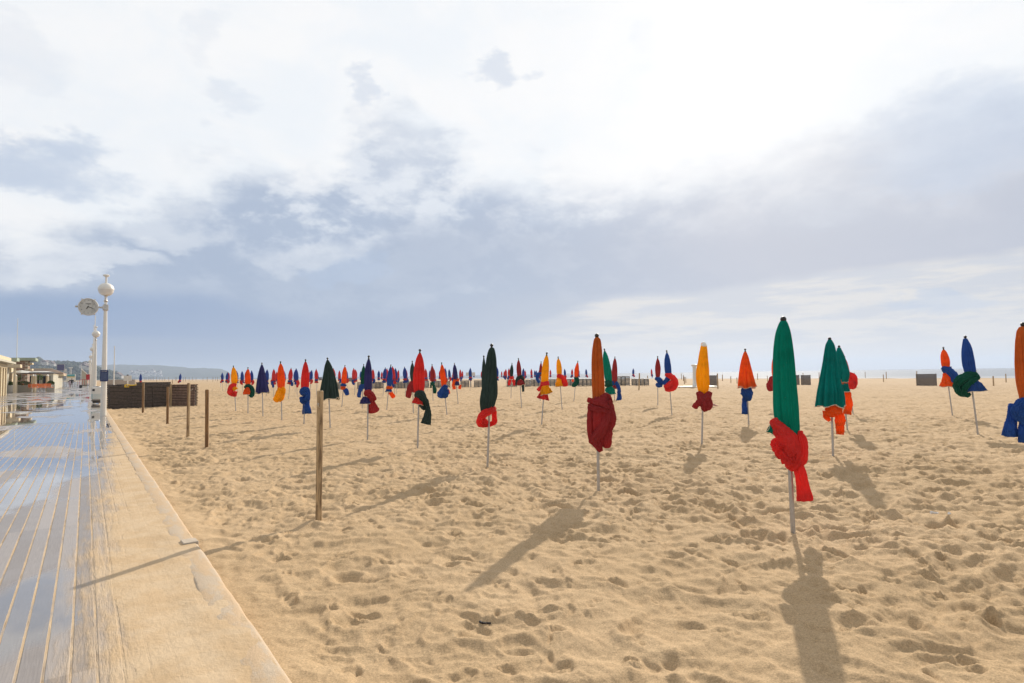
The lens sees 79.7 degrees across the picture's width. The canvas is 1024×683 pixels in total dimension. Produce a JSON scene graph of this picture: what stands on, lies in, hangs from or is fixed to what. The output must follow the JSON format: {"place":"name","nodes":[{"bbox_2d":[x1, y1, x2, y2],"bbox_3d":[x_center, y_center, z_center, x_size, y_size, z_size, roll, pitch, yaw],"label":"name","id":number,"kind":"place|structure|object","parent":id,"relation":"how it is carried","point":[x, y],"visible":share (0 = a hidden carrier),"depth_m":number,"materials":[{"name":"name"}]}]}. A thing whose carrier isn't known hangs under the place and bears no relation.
{"place":"outdoors","nodes":[
{"label":"outdoors","id":0,"kind":"place"},
{"bbox_2d":[9,358,19,381],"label":"green roofed hall","id":1,"kind":"structure","parent":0,"point":[11,369],"depth_m":81.80,"materials":[{"name":"paint"}]},
{"bbox_2d":[44,366,123,380],"bbox_3d":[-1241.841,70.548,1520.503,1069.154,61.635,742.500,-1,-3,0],"label":"hill","id":2,"kind":"structure","parent":0,"point":[88,371],"depth_m":1247.71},
{"bbox_2d":[30,357,124,379],"bbox_3d":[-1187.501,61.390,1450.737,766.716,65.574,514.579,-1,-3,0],"label":"woodland","id":3,"kind":"object","parent":2,"relation":"on","point":[73,364],"visible":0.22,"depth_m":1383.57,"materials":[{"name":"plant"}]},
{"bbox_2d":[0,381,276,682],"bbox_3d":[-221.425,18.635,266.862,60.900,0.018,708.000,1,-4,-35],"label":"boardwalk","id":4,"kind":"structure","parent":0,"point":[97,583],"depth_m":5.13,"materials":[{"name":"brown wood"}]},
{"bbox_2d":[0,355,15,395],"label":"colonnade pavilion","id":5,"kind":"structure","parent":4,"relation":"on","point":[5,361],"depth_m":64.17,"materials":[{"name":"paint"}]},
{"bbox_2d":[8,381,12,392],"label":"planter","id":6,"kind":"object","parent":4,"relation":"on","point":[10,386],"visible":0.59,"depth_m":80.44,"materials":[{"name":"white paint"}]},
{"bbox_2d":[6,364,21,392],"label":"link wing","id":7,"kind":"structure","parent":4,"relation":"on","point":[14,366],"depth_m":79.42,"materials":[{"name":"paint"}]},
{"bbox_2d":[11,370,30,383],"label":"terrace parasol","id":8,"kind":"object","parent":4,"relation":"on","point":[21,371],"visible":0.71,"depth_m":82.41,"materials":[{"name":"white fabric"}]},
{"bbox_2d":[17,381,31,391],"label":"planter","id":9,"kind":"object","parent":4,"relation":"on","point":[22,388],"visible":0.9,"depth_m":82.81,"materials":[{"name":"concrete"}]},
{"bbox_2d":[16,358,37,383],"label":"brick tower","id":10,"kind":"structure","parent":4,"relation":"on","point":[25,363],"depth_m":87.83,"materials":[{"name":"brick"}]},
{"bbox_2d":[32,374,36,391],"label":"white pillar","id":11,"kind":"structure","parent":4,"relation":"on","point":[34,381],"depth_m":81.99,"materials":[{"name":"paint"}]},
{"bbox_2d":[21,371,58,391],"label":"terrace parasol","id":12,"kind":"object","parent":4,"relation":"on","point":[40,372],"visible":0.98,"depth_m":83.14,"materials":[{"name":"fabric"}]},
{"bbox_2d":[30,368,65,387],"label":"beach hall","id":13,"kind":"structure","parent":4,"relation":"on","point":[43,381],"depth_m":119.73,"materials":[{"name":"concrete"}]},
{"bbox_2d":[46,381,54,391],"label":"planter","id":14,"kind":"object","parent":4,"relation":"on","point":[52,383],"visible":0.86,"depth_m":86.08,"materials":[{"name":"concrete"}]},
{"bbox_2d":[50,374,62,388],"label":"partition wall","id":15,"kind":"structure","parent":4,"relation":"on","point":[56,379],"depth_m":113.37,"materials":[{"name":"paint"}]},
{"bbox_2d":[57,364,64,386],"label":"video screen","id":16,"kind":"object","parent":4,"relation":"on","point":[60,367],"visible":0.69,"depth_m":141.80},
{"bbox_2d":[66,374,75,386],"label":"poster stand","id":17,"kind":"object","parent":4,"relation":"on","point":[70,377],"visible":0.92,"depth_m":136.17,"materials":[{"name":"white paint"}]},
{"bbox_2d":[81,368,86,384],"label":"gabled hut","id":18,"kind":"object","parent":4,"relation":"on","point":[84,373],"visible":0.5,"depth_m":147.44,"materials":[{"name":"paint"}]},
{"bbox_2d":[79,374,89,387],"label":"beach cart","id":19,"kind":"object","parent":4,"relation":"on","point":[87,378],"visible":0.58,"depth_m":114.44,"materials":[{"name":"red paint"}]},
{"bbox_2d":[89,355,91,388],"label":"street lamp","id":20,"kind":"object","parent":4,"relation":"on","point":[90,356],"visible":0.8,"depth_m":107.52,"materials":[{"name":"metal"}]},
{"bbox_2d":[90,344,92,388],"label":"street lamp","id":21,"kind":"object","parent":4,"relation":"on","point":[91,348],"visible":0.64,"depth_m":80.75,"materials":[{"name":"metal"}]},
{"bbox_2d":[92,337,93,386],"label":"flagpole","id":22,"kind":"object","parent":4,"relation":"on","point":[93,361],"visible":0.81,"depth_m":66.08,"materials":[{"name":"metal"}]},
{"bbox_2d":[93,316,95,380],"bbox_3d":[-37.889,1.345,55.650,0.110,7.394,0.107,1,-4,-35],"label":"flagpole","id":23,"kind":"object","parent":4,"relation":"on","point":[94,349],"visible":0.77,"depth_m":55.65,"materials":[{"name":"metal"}]},
{"bbox_2d":[92,326,99,385],"bbox_3d":[-36.712,1.802,54.050,0.630,6.280,0.630,1,-4,-35],"label":"street lamp","id":24,"kind":"object","parent":4,"relation":"on","point":[96,334],"visible":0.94,"depth_m":54.00,"materials":[{"name":"metal"}]},
{"bbox_2d":[91,386,100,402],"bbox_3d":[-27.807,3.552,41.096,0.632,1.123,0.533,1,-4,-35],"label":"litter bin","id":25,"kind":"object","parent":4,"relation":"on","point":[95,394],"visible":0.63,"depth_m":40.87,"materials":[{"name":"plastic"}]},
{"bbox_2d":[98,274,113,415],"bbox_3d":[-18.095,0.139,27.254,0.630,6.280,0.630,1,-4,-35],"label":"street lamp","id":26,"kind":"object","parent":4,"relation":"on","point":[105,289],"visible":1,"depth_m":27.16,"materials":[{"name":"metal"}]},
{"bbox_2d":[75,298,108,315],"bbox_3d":[-18.528,-1.522,27.056,1.221,0.765,0.220,1,-4,-35],"label":"street clock","id":27,"kind":"object","parent":26,"relation":"attached to","point":[88,306],"visible":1,"depth_m":26.94,"materials":[{"name":"white metal"}]},
{"bbox_2d":[100,370,107,380],"bbox_3d":[-17.996,1.509,27.064,0.300,0.500,0.035,1,-4,-35],"label":"notice board","id":28,"kind":"object","parent":26,"relation":"attached to","point":[103,375],"visible":1,"depth_m":27.05,"materials":[{"name":"blue paint"}]},
{"bbox_2d":[97,364,230,378],"bbox_3d":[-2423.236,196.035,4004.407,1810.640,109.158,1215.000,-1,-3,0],"label":"hill","id":29,"kind":"structure","parent":0,"point":[171,372],"depth_m":3782.12,"materials":[{"name":"grey"}]},
{"bbox_2d":[87,382,291,682],"bbox_3d":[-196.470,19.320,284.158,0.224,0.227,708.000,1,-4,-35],"label":"kerb","id":30,"kind":"structure","parent":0,"point":[212,589],"depth_m":4.81,"materials":[{"name":"concrete"}]},
{"bbox_2d":[0,0,1023,377],"label":"sky","id":31,"kind":"structure","parent":0,"point":[253,183],"materials":[{"name":"white"}]},
{"bbox_2d":[62,378,1023,682],"bbox_3d":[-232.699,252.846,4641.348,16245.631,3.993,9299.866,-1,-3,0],"label":"sand","id":32,"kind":"structure","parent":0,"point":[674,550],"depth_m":6.53,"materials":[{"name":"beige sand"}]},
{"bbox_2d":[113,346,114,384],"bbox_3d":[-32.647,2.532,50.315,0.100,4.321,0.098,1,-4,-35],"label":"flagpole","id":33,"kind":"object","parent":32,"relation":"on","point":[114,368],"visible":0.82,"depth_m":50.31,"materials":[{"name":"metal"}]},
{"bbox_2d":[106,384,123,407],"bbox_3d":[-23.923,3.284,36.905,1.300,1.410,0.649,-3,-4,40],"label":"slatted windbreak","id":34,"kind":"object","parent":32,"relation":"on","point":[108,391],"visible":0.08,"depth_m":36.72,"materials":[{"name":"wood"}]},
{"bbox_2d":[107,379,134,390],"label":"slatted windbreak","id":35,"kind":"object","parent":32,"relation":"on","point":[132,382],"visible":0.23,"depth_m":71.71,"materials":[{"name":"wood"}]},
{"bbox_2d":[124,375,131,385],"bbox_3d":[-37.544,4.342,59.899,0.766,2.225,0.118,-1,-3,0],"label":"blank sign","id":36,"kind":"object","parent":32,"relation":"on","point":[127,378],"visible":0.83,"depth_m":59.90,"materials":[{"name":"white paint"}]},
{"bbox_2d":[107,385,169,408],"bbox_3d":[-22.164,3.319,36.675,0.271,1.386,3.477,-3,-4,37],"label":"slatted windbreak","id":37,"kind":"object","parent":32,"relation":"on","point":[120,397],"visible":0.94,"depth_m":36.37,"materials":[{"name":"wood"}]},
{"bbox_2d":[142,383,143,412],"bbox_3d":[-18.437,2.930,30.650,0.104,1.703,0.107,-1,-3,0],"label":"wooden post","id":38,"kind":"object","parent":32,"relation":"on","point":[142,397],"visible":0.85,"depth_m":30.61,"materials":[{"name":"brown wood"}]},
{"bbox_2d":[136,382,170,385],"bbox_3d":[-27.151,3.853,46.369,3.255,1.568,0.249,-2,-3,18],"label":"slatted windbreak","id":39,"kind":"object","parent":32,"relation":"on","point":[155,383],"visible":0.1,"depth_m":46.25,"materials":[{"name":"wood"}]},
{"bbox_2d":[166,387,168,423],"bbox_3d":[-12.883,2.496,22.947,0.090,1.600,0.092,-1,-3,0],"label":"wooden post","id":40,"kind":"object","parent":32,"relation":"on","point":[167,405],"visible":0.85,"depth_m":22.92,"materials":[{"name":"brown wood"}]},
{"bbox_2d":[170,384,197,405],"bbox_3d":[-20.311,3.330,37.973,1.604,1.408,0.400,-1,-3,2],"label":"slatted windbreak","id":41,"kind":"object","parent":32,"relation":"on","point":[178,394],"visible":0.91,"depth_m":37.85,"materials":[{"name":"brown wood"}]},
{"bbox_2d":[186,383,192,436],"bbox_3d":[-9.293,2.081,17.685,0.155,1.765,0.083,1,-3,-24],"label":"wooden post","id":42,"kind":"object","parent":32,"relation":"on","point":[188,413],"visible":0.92,"depth_m":17.65,"materials":[{"name":"brown wood"}]},
{"bbox_2d":[205,389,208,447],"bbox_3d":[-7.472,1.981,15.062,0.094,1.601,0.174,-1,-3,0],"label":"wooden post","id":43,"kind":"object","parent":32,"relation":"on","point":[206,417],"visible":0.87,"depth_m":14.99,"materials":[{"name":"brown wood"}]},
{"bbox_2d":[220,373,223,390],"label":"beach parasol","id":44,"kind":"object","parent":32,"relation":"on","point":[222,378],"visible":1,"depth_m":83.28,"materials":[{"name":"fabric"}]},
{"bbox_2d":[227,366,237,410],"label":"beach parasol","id":45,"kind":"object","parent":32,"relation":"on","point":[231,389],"visible":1,"depth_m":30.83,"materials":[{"name":"fabric"}]},
{"bbox_2d":[240,372,243,390],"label":"beach parasol","id":46,"kind":"object","parent":32,"relation":"on","point":[242,379],"visible":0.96,"depth_m":66.67,"materials":[{"name":"fabric"}]},
{"bbox_2d":[243,367,254,397],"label":"beach parasol","id":47,"kind":"object","parent":32,"relation":"on","point":[249,389],"visible":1,"depth_m":29.12,"materials":[{"name":"fabric"}]},
{"bbox_2d":[250,370,253,384],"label":"beach parasol","id":48,"kind":"object","parent":32,"relation":"on","point":[252,377],"visible":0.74,"depth_m":62.80,"materials":[{"name":"fabric"}]},
{"bbox_2d":[255,363,269,415],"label":"beach parasol","id":49,"kind":"object","parent":32,"relation":"on","point":[262,387],"visible":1,"depth_m":27.16,"materials":[{"name":"fabric"}]},
{"bbox_2d":[265,370,268,394],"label":"beach parasol","id":50,"kind":"object","parent":32,"relation":"on","point":[267,374],"visible":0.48,"depth_m":55.88,"materials":[{"name":"fabric"}]},
{"bbox_2d":[271,370,275,396],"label":"beach parasol","id":51,"kind":"object","parent":32,"relation":"on","point":[273,382],"visible":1,"depth_m":52.98,"materials":[{"name":"fabric"}]},
{"bbox_2d":[273,361,285,419],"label":"beach parasol","id":52,"kind":"object","parent":32,"relation":"on","point":[279,395],"visible":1,"depth_m":24.50,"materials":[{"name":"fabric"}]},
{"bbox_2d":[287,369,293,398],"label":"beach parasol","id":53,"kind":"object","parent":32,"relation":"on","point":[290,380],"visible":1,"depth_m":48.00,"materials":[{"name":"fabric"}]},
{"bbox_2d":[294,369,299,387],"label":"beach parasol","id":54,"kind":"object","parent":32,"relation":"on","point":[296,378],"visible":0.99,"depth_m":51.59,"materials":[{"name":"fabric"}]},
{"bbox_2d":[299,359,311,423],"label":"beach parasol","id":55,"kind":"object","parent":32,"relation":"on","point":[305,393],"visible":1,"depth_m":21.85,"materials":[{"name":"fabric"}]},
{"bbox_2d":[309,370,312,385],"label":"beach parasol","id":56,"kind":"object","parent":32,"relation":"on","point":[311,377],"visible":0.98,"depth_m":64.74,"materials":[{"name":"fabric"}]},
{"bbox_2d":[314,369,318,394],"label":"beach parasol","id":57,"kind":"object","parent":32,"relation":"on","point":[316,376],"visible":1,"depth_m":56.69,"materials":[{"name":"fabric"}]},
{"bbox_2d":[315,390,322,520],"bbox_3d":[-2.329,1.468,7.379,0.086,1.750,0.166,0,-3,0],"label":"wooden post","id":58,"kind":"object","parent":32,"relation":"on","point":[319,461],"visible":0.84,"depth_m":7.38,"materials":[{"name":"brown wood"}]},
{"bbox_2d":[320,358,339,427],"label":"beach parasol","id":59,"kind":"object","parent":32,"relation":"on","point":[329,387],"visible":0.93,"depth_m":20.12,"materials":[{"name":"fabric"}]},
{"bbox_2d":[338,370,340,389],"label":"beach parasol","id":60,"kind":"object","parent":32,"relation":"on","point":[339,376],"visible":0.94,"depth_m":74.75,"materials":[{"name":"fabric"}]},
{"bbox_2d":[340,365,348,406],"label":"beach parasol","id":61,"kind":"object","parent":32,"relation":"on","point":[343,385],"visible":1,"depth_m":34.41,"materials":[{"name":"fabric"}]},
{"bbox_2d":[351,368,355,394],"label":"beach parasol","id":62,"kind":"object","parent":32,"relation":"on","point":[353,376],"visible":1,"depth_m":54.60,"materials":[{"name":"fabric"}]},
{"bbox_2d":[357,364,364,408],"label":"beach parasol","id":63,"kind":"object","parent":32,"relation":"on","point":[361,388],"visible":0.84,"depth_m":33.09,"materials":[{"name":"fabric"}]},
{"bbox_2d":[360,355,378,439],"bbox_3d":[-3.927,1.602,16.892,0.548,2.443,0.273,1,-3,-13],"label":"beach parasol","id":64,"kind":"object","parent":32,"relation":"on","point":[369,398],"visible":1,"depth_m":16.88,"materials":[{"name":"fabric"}]},
{"bbox_2d":[372,370,375,382],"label":"beach parasol","id":65,"kind":"object","parent":32,"relation":"on","point":[373,377],"visible":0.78,"depth_m":65.00,"materials":[{"name":"fabric"}]},
{"bbox_2d":[382,367,386,391],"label":"beach parasol","id":66,"kind":"object","parent":32,"relation":"on","point":[384,376],"visible":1,"depth_m":51.84,"materials":[{"name":"fabric"}]},
{"bbox_2d":[385,365,394,409],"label":"beach parasol","id":67,"kind":"object","parent":32,"relation":"on","point":[389,387],"visible":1,"depth_m":31.49,"materials":[{"name":"fabric"}]},
{"bbox_2d":[392,366,395,393],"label":"beach parasol","id":68,"kind":"object","parent":32,"relation":"on","point":[393,379],"visible":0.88,"depth_m":46.82,"materials":[{"name":"fabric"}]},
{"bbox_2d":[395,368,397,393],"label":"beach parasol","id":69,"kind":"object","parent":32,"relation":"on","point":[396,377],"visible":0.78,"depth_m":58.46,"materials":[{"name":"fabric"}]},
{"bbox_2d":[403,367,406,395],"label":"beach parasol","id":70,"kind":"object","parent":32,"relation":"on","point":[404,375],"visible":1,"depth_m":50.38,"materials":[{"name":"fabric"}]},
{"bbox_2d":[406,361,413,412],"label":"beach parasol","id":71,"kind":"object","parent":32,"relation":"on","point":[410,391],"visible":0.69,"depth_m":27.50,"materials":[{"name":"fabric"}]},
{"bbox_2d":[411,349,431,447],"bbox_3d":[-2.172,1.421,14.619,0.447,2.493,0.309,-2,-3,15],"label":"beach parasol","id":72,"kind":"object","parent":32,"relation":"on","point":[420,400],"visible":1,"depth_m":14.61,"materials":[{"name":"fabric"}]},
{"bbox_2d":[425,369,428,382],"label":"beach parasol","id":73,"kind":"object","parent":32,"relation":"on","point":[426,377],"visible":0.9,"depth_m":66.55,"materials":[{"name":"fabric"}]},
{"bbox_2d":[430,364,436,393],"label":"beach parasol","id":74,"kind":"object","parent":32,"relation":"on","point":[432,383],"visible":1,"depth_m":41.08,"materials":[{"name":"fabric"}]},
{"bbox_2d":[437,362,450,414],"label":"beach parasol","id":75,"kind":"object","parent":32,"relation":"on","point":[443,391],"visible":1,"depth_m":25.99,"materials":[{"name":"fabric"}]},
{"bbox_2d":[448,370,451,388],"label":"beach parasol","id":76,"kind":"object","parent":32,"relation":"on","point":[449,376],"visible":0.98,"depth_m":76.09,"materials":[{"name":"fabric"}]},
{"bbox_2d":[452,363,460,400],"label":"beach parasol","id":77,"kind":"object","parent":32,"relation":"on","point":[455,383],"visible":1,"depth_m":35.87,"materials":[{"name":"fabric"}]},
{"bbox_2d":[482,355,485,383],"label":"beach parasol","id":78,"kind":"object","parent":32,"relation":"on","point":[483,367],"visible":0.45,"depth_m":22.14,"materials":[{"name":"fabric"}]},
{"bbox_2d":[476,344,497,466],"bbox_3d":[-0.484,1.285,11.823,0.427,2.489,0.286,0,-3,-22],"label":"beach parasol","id":79,"kind":"object","parent":32,"relation":"on","point":[488,395],"visible":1,"depth_m":11.78,"materials":[{"name":"fabric"}]},
{"bbox_2d":[508,365,514,388],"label":"beach parasol","id":80,"kind":"object","parent":32,"relation":"on","point":[511,381],"visible":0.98,"depth_m":43.53,"materials":[{"name":"fabric"}]},
{"bbox_2d":[515,358,524,407],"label":"beach parasol","id":81,"kind":"object","parent":32,"relation":"on","point":[520,381],"visible":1,"depth_m":31.67,"materials":[{"name":"fabric"}]},
{"bbox_2d":[536,361,541,400],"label":"beach parasol","id":82,"kind":"object","parent":32,"relation":"on","point":[538,374],"visible":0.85,"depth_m":38.81,"materials":[{"name":"fabric"}]},
{"bbox_2d":[537,352,552,424],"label":"beach parasol","id":83,"kind":"object","parent":32,"relation":"on","point":[544,389],"visible":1,"depth_m":20.65,"materials":[{"name":"fabric"}]},
{"bbox_2d":[555,357,567,409],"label":"beach parasol","id":84,"kind":"object","parent":32,"relation":"on","point":[561,379],"visible":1,"depth_m":29.83,"materials":[{"name":"fabric"}]},
{"bbox_2d":[572,361,578,397],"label":"beach parasol","id":85,"kind":"object","parent":32,"relation":"on","point":[576,378],"visible":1,"depth_m":38.19,"materials":[{"name":"fabric"}]},
{"bbox_2d":[587,334,615,490],"bbox_3d":[1.311,1.099,8.990,0.432,2.441,0.291,-1,-3,8],"label":"beach parasol","id":86,"kind":"object","parent":32,"relation":"on","point":[601,418],"visible":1,"depth_m":8.92,"materials":[{"name":"fabric"}]},
{"bbox_2d":[603,348,615,394],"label":"beach parasol","id":87,"kind":"object","parent":32,"relation":"on","point":[609,389],"visible":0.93,"depth_m":28.15,"materials":[{"name":"fabric"}]},
{"bbox_2d":[612,358,621,400],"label":"beach parasol","id":88,"kind":"object","parent":32,"relation":"on","point":[615,383],"visible":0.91,"depth_m":38.69,"materials":[{"name":"fabric"}]},
{"bbox_2d":[655,356,662,404],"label":"beach parasol","id":89,"kind":"object","parent":32,"relation":"on","point":[659,380],"visible":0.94,"depth_m":31.62,"materials":[{"name":"fabric"}]},
{"bbox_2d":[662,350,678,414],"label":"beach parasol","id":90,"kind":"object","parent":32,"relation":"on","point":[670,383],"visible":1,"depth_m":24.93,"materials":[{"name":"fabric"}]},
{"bbox_2d":[678,364,716,387],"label":"beach shower","id":91,"kind":"object","parent":32,"relation":"on","point":[694,366],"visible":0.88,"depth_m":66.32,"materials":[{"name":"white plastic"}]},
{"bbox_2d":[692,342,712,444],"bbox_3d":[4.519,1.275,14.505,0.379,2.558,0.428,2,-4,-40],"label":"beach parasol","id":92,"kind":"object","parent":32,"relation":"on","point":[704,402],"visible":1,"depth_m":14.49,"materials":[{"name":"fabric"}]},
{"bbox_2d":[709,375,716,385],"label":"woven windbreak","id":93,"kind":"object","parent":32,"relation":"on","point":[713,380],"visible":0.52,"depth_m":74.71,"materials":[{"name":"grey wood"}]},
{"bbox_2d":[737,349,756,424],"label":"beach parasol","id":94,"kind":"object","parent":32,"relation":"on","point":[746,383],"visible":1,"depth_m":18.89,"materials":[{"name":"fabric"}]},
{"bbox_2d":[766,359,772,390],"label":"beach parasol","id":95,"kind":"object","parent":32,"relation":"on","point":[769,384],"visible":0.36,"depth_m":25.87,"materials":[{"name":"fabric"}]},
{"bbox_2d":[766,316,812,533],"bbox_3d":[2.921,0.935,6.498,0.428,2.413,0.266,-3,-3,24],"label":"beach parasol","id":96,"kind":"object","parent":32,"relation":"on","point":[789,444],"visible":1,"depth_m":6.45,"materials":[{"name":"fabric"}]},
{"bbox_2d":[796,375,799,384],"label":"woven windbreak","id":97,"kind":"object","parent":32,"relation":"on","point":[797,379],"visible":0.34,"depth_m":77.87,"materials":[{"name":"grey wood"}]},
{"bbox_2d":[801,375,810,384],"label":"woven windbreak","id":98,"kind":"object","parent":32,"relation":"on","point":[807,379],"visible":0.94,"depth_m":76.62,"materials":[{"name":"grey wood"}]},
{"bbox_2d":[814,337,845,455],"bbox_3d":[6.312,1.141,12.176,0.564,2.456,0.465,-2,-3,27],"label":"beach parasol","id":99,"kind":"object","parent":32,"relation":"on","point":[830,396],"visible":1,"depth_m":12.09,"materials":[{"name":"fabric"}]},
{"bbox_2d":[836,345,852,429],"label":"beach parasol","id":100,"kind":"object","parent":32,"relation":"on","point":[844,371],"visible":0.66,"depth_m":17.00,"materials":[{"name":"fabric"}]},
{"bbox_2d":[846,360,857,413],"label":"beach parasol","id":101,"kind":"object","parent":32,"relation":"on","point":[853,382],"visible":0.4,"depth_m":23.82,"materials":[{"name":"fabric"}]},
{"bbox_2d":[916,374,936,385],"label":"woven windbreak","id":102,"kind":"object","parent":32,"relation":"on","point":[924,379],"visible":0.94,"depth_m":66.60,"materials":[{"name":"grey wood"}]},
{"bbox_2d":[939,347,957,415],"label":"beach parasol","id":103,"kind":"object","parent":32,"relation":"on","point":[949,374],"visible":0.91,"depth_m":21.80,"materials":[{"name":"fabric"}]},
{"bbox_2d":[952,336,987,434],"bbox_3d":[11.796,1.205,15.813,0.716,2.720,0.370,-2,-3,22],"label":"beach parasol","id":104,"kind":"object","parent":32,"relation":"on","point":[965,383],"visible":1,"depth_m":15.78,"materials":[{"name":"fabric"}]},
{"bbox_2d":[1001,322,1023,442],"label":"beach parasol","id":105,"kind":"object","parent":32,"relation":"on","point":[1015,413],"visible":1,"depth_m":8.96,"materials":[{"name":"fabric"}]},
{"bbox_2d":[206,368,1014,378],"bbox_3d":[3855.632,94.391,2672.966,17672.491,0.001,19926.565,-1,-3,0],"label":"sea","id":106,"kind":"structure","parent":0,"point":[981,372],"depth_m":503.59,"materials":[{"name":"liquid"}]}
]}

